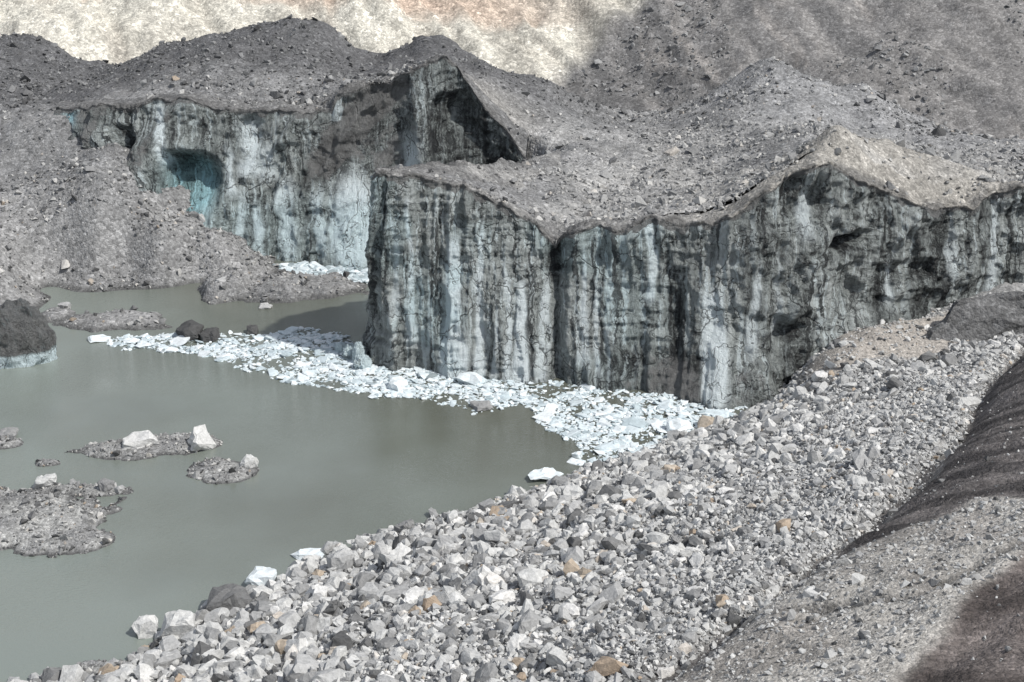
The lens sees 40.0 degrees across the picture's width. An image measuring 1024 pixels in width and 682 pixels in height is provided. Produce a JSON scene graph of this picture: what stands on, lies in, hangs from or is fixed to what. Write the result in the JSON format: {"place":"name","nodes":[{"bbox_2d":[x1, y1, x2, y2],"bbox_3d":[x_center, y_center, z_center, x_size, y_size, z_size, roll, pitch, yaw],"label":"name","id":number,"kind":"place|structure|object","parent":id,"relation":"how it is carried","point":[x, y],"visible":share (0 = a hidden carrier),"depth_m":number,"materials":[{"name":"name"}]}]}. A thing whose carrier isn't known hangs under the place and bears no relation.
{"place":"outdoors","nodes":[
{"label":"outdoors","id":0,"kind":"place"},
{"bbox_2d":[38,54,527,269],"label":"glacier ice cliff","id":1,"kind":"structure","parent":0,"point":[290,182],"depth_m":264.25,"materials":[{"name":"grey ice"}]},
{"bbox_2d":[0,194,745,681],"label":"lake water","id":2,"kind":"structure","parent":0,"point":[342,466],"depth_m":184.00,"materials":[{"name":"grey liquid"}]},
{"bbox_2d":[0,298,57,368],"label":"ice block","id":3,"kind":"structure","parent":2,"relation":"in","point":[28,337],"depth_m":213.26,"materials":[{"name":"grey ice"}]},
{"bbox_2d":[32,473,56,488],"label":"boulder","id":4,"kind":"object","parent":2,"relation":"in","point":[46,480],"visible":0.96,"depth_m":175.11,"materials":[{"name":"stone"}]},
{"bbox_2d":[87,334,110,342],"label":"iceberg","id":5,"kind":"object","parent":2,"relation":"in","point":[98,338],"visible":1,"depth_m":223.99,"materials":[{"name":"white ice"}]},
{"bbox_2d":[114,485,124,493],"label":"boulder","id":6,"kind":"object","parent":2,"relation":"in","point":[119,489],"visible":1,"depth_m":174.40,"materials":[{"name":"stone"}]},
{"bbox_2d":[0,433,258,674],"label":"gravel bar","id":7,"kind":"object","parent":2,"relation":"in","point":[11,527],"visible":0.13,"depth_m":169.16,"materials":[{"name":"grey gravel"}]},
{"bbox_2d":[0,427,18,437],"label":"boulder","id":8,"kind":"object","parent":7,"relation":"on","point":[5,432],"visible":0.78,"depth_m":189.50,"materials":[{"name":"stone"}]},
{"bbox_2d":[97,478,114,491],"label":"boulder","id":9,"kind":"object","parent":7,"relation":"on","point":[105,485],"visible":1,"depth_m":174.42,"materials":[{"name":"stone"}]},
{"bbox_2d":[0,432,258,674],"bbox_3d":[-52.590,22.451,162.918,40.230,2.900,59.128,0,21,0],"label":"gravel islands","id":10,"kind":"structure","parent":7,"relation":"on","point":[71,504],"depth_m":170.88,"materials":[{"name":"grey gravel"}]},
{"bbox_2d":[240,454,258,468],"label":"boulder","id":11,"kind":"object","parent":7,"relation":"on","point":[249,461],"visible":0.99,"depth_m":180.20,"materials":[{"name":"stone"}]},
{"bbox_2d":[122,430,158,448],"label":"boulder","id":12,"kind":"object","parent":2,"relation":"in","point":[137,439],"visible":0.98,"depth_m":185.57,"materials":[{"name":"stone"}]},
{"bbox_2d":[187,424,216,450],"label":"boulder","id":13,"kind":"object","parent":2,"relation":"in","point":[200,438],"visible":1,"depth_m":185.67,"materials":[{"name":"stone"}]},
{"bbox_2d":[258,302,272,308],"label":"boulder","id":14,"kind":"object","parent":2,"relation":"in","point":[266,305],"visible":1,"depth_m":238.73,"materials":[{"name":"stone"}]},
{"bbox_2d":[290,548,325,559],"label":"iceberg","id":15,"kind":"object","parent":2,"relation":"in","point":[300,554],"visible":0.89,"depth_m":159.71,"materials":[{"name":"white ice"}]},
{"bbox_2d":[273,261,368,283],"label":"floating ice","id":16,"kind":"structure","parent":2,"relation":"on","point":[311,267],"depth_m":257.46,"materials":[{"name":"white ice"}]},
{"bbox_2d":[107,326,748,465],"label":"floating ice","id":17,"kind":"structure","parent":2,"relation":"on","point":[633,421],"depth_m":204.93,"materials":[{"name":"white ice"}]},
{"bbox_2d":[123,337,140,343],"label":"iceberg","id":18,"kind":"object","parent":17,"relation":"on","point":[132,340],"visible":1,"depth_m":223.00,"materials":[{"name":"white ice"}]},
{"bbox_2d":[175,319,203,340],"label":"boulder","id":19,"kind":"object","parent":17,"relation":"on","point":[192,329],"visible":0.94,"depth_m":224.27,"materials":[{"name":"grey stone"}]},
{"bbox_2d":[199,327,219,341],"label":"boulder","id":20,"kind":"object","parent":17,"relation":"on","point":[212,334],"visible":1,"depth_m":224.18,"materials":[{"name":"grey stone"}]},
{"bbox_2d":[246,324,258,334],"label":"boulder","id":21,"kind":"object","parent":17,"relation":"on","point":[252,329],"visible":1,"depth_m":226.75,"materials":[{"name":"grey stone"}]},
{"bbox_2d":[334,342,346,352],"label":"ice block","id":22,"kind":"object","parent":17,"relation":"on","point":[339,347],"depth_m":219.14,"materials":[{"name":"white ice"}]},
{"bbox_2d":[342,343,353,359],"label":"ice block","id":23,"kind":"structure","parent":17,"relation":"on","point":[347,352],"depth_m":216.47,"materials":[{"name":"white ice"}]},
{"bbox_2d":[352,341,365,362],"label":"ice block","id":24,"kind":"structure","parent":17,"relation":"on","point":[359,348],"depth_m":214.38,"materials":[{"name":"white ice"}]},
{"bbox_2d":[353,354,371,369],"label":"ice block","id":25,"kind":"object","parent":17,"relation":"on","point":[362,361],"depth_m":212.38,"materials":[{"name":"white ice"}]},
{"bbox_2d":[387,376,407,390],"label":"iceberg","id":26,"kind":"object","parent":17,"relation":"on","point":[398,383],"visible":1,"depth_m":205.42,"materials":[{"name":"white ice"}]},
{"bbox_2d":[456,372,483,384],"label":"iceberg","id":27,"kind":"object","parent":17,"relation":"on","point":[473,378],"visible":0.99,"depth_m":207.34,"materials":[{"name":"white ice"}]},
{"bbox_2d":[470,400,492,411],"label":"boulder","id":28,"kind":"object","parent":17,"relation":"on","point":[485,405],"visible":1,"depth_m":198.91,"materials":[{"name":"stone"}]},
{"bbox_2d":[666,417,693,431],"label":"iceberg","id":29,"kind":"object","parent":17,"relation":"on","point":[678,424],"visible":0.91,"depth_m":191.46,"materials":[{"name":"white ice"}]},
{"bbox_2d":[528,467,562,479],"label":"iceberg","id":30,"kind":"object","parent":2,"relation":"in","point":[547,473],"visible":0.93,"depth_m":178.28,"materials":[{"name":"white ice"}]},
{"bbox_2d":[572,451,582,458],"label":"iceberg","id":31,"kind":"object","parent":2,"relation":"in","point":[577,455],"visible":1,"depth_m":183.95,"materials":[{"name":"white ice"}]},
{"bbox_2d":[0,18,1023,332],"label":"debris covered glacier","id":32,"kind":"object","parent":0,"point":[100,234],"visible":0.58,"depth_m":261.16,"materials":[{"name":"grey gravel"}]},
{"bbox_2d":[57,301,70,308],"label":"boulder","id":33,"kind":"object","parent":32,"relation":"on","point":[67,304],"visible":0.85,"depth_m":238.18,"materials":[{"name":"stone"}]},
{"bbox_2d":[215,277,225,281],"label":"boulder","id":34,"kind":"object","parent":32,"relation":"on","point":[222,279],"visible":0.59,"depth_m":243.58,"materials":[{"name":"stone"}]},
{"bbox_2d":[0,14,1023,328],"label":"glacier rubble","id":35,"kind":"object","parent":32,"relation":"on","point":[956,156],"visible":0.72,"depth_m":258.00,"materials":[{"name":"grey stone"}]},
{"bbox_2d":[0,0,1023,193],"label":"hillside","id":36,"kind":"structure","parent":0,"point":[563,43],"depth_m":397.64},
{"bbox_2d":[568,0,1023,124],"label":"valley boulders","id":37,"kind":"object","parent":36,"relation":"on","point":[687,8],"visible":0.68,"depth_m":391.52,"materials":[{"name":"grey stone"}]},
{"bbox_2d":[7,289,1023,681],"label":"boulder field","id":38,"kind":"structure","parent":0,"point":[647,487],"depth_m":137.93,"materials":[{"name":"stone"}]},
{"bbox_2d":[132,615,157,638],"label":"boulder","id":39,"kind":"object","parent":38,"relation":"on","point":[145,627],"visible":1,"depth_m":144.23,"materials":[{"name":"stone"}]},
{"bbox_2d":[156,609,195,638],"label":"boulder","id":40,"kind":"object","parent":38,"relation":"on","point":[178,622],"visible":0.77,"depth_m":142.12,"materials":[{"name":"stone"}]},
{"bbox_2d":[206,583,252,611],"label":"boulder","id":41,"kind":"object","parent":38,"relation":"on","point":[230,596],"visible":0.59,"depth_m":147.10,"materials":[{"name":"stone"}]},
{"bbox_2d":[244,566,276,586],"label":"iceberg","id":42,"kind":"object","parent":38,"relation":"on","point":[258,576],"visible":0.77,"depth_m":153.40,"materials":[{"name":"white ice"}]},
{"bbox_2d":[326,548,354,569],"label":"boulder","id":43,"kind":"object","parent":38,"relation":"on","point":[339,558],"visible":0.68,"depth_m":153.26,"materials":[{"name":"stone"}]},
{"bbox_2d":[394,519,414,533],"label":"boulder","id":44,"kind":"object","parent":38,"relation":"on","point":[405,524],"visible":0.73,"depth_m":163.94,"materials":[{"name":"stone"}]},
{"bbox_2d":[454,566,465,573],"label":"boulder","id":45,"kind":"object","parent":38,"relation":"on","point":[458,569],"visible":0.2,"depth_m":140.64,"materials":[{"name":"stone"}]},
{"bbox_2d":[927,291,1023,341],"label":"debris ice wedge","id":46,"kind":"object","parent":38,"relation":"on","point":[985,318],"visible":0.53,"depth_m":201.00,"materials":[{"name":"grey gravel"}]},
{"bbox_2d":[135,282,1023,681],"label":"moraine slope","id":47,"kind":"structure","parent":0,"point":[949,646],"depth_m":102.76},
{"bbox_2d":[801,585,821,597],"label":"boulder","id":48,"kind":"object","parent":47,"relation":"on","point":[809,591],"visible":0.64,"depth_m":103.21,"materials":[{"name":"stone"}]},
{"bbox_2d":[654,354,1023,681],"bbox_3d":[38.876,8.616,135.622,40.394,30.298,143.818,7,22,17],"label":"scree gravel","id":49,"kind":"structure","parent":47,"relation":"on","point":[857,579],"depth_m":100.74,"materials":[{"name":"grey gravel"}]},
{"bbox_2d":[362,142,1023,409],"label":"glacier ice cliff","id":50,"kind":"structure","parent":0,"point":[763,290],"depth_m":207.90,"materials":[{"name":"grey ice"}]}
]}

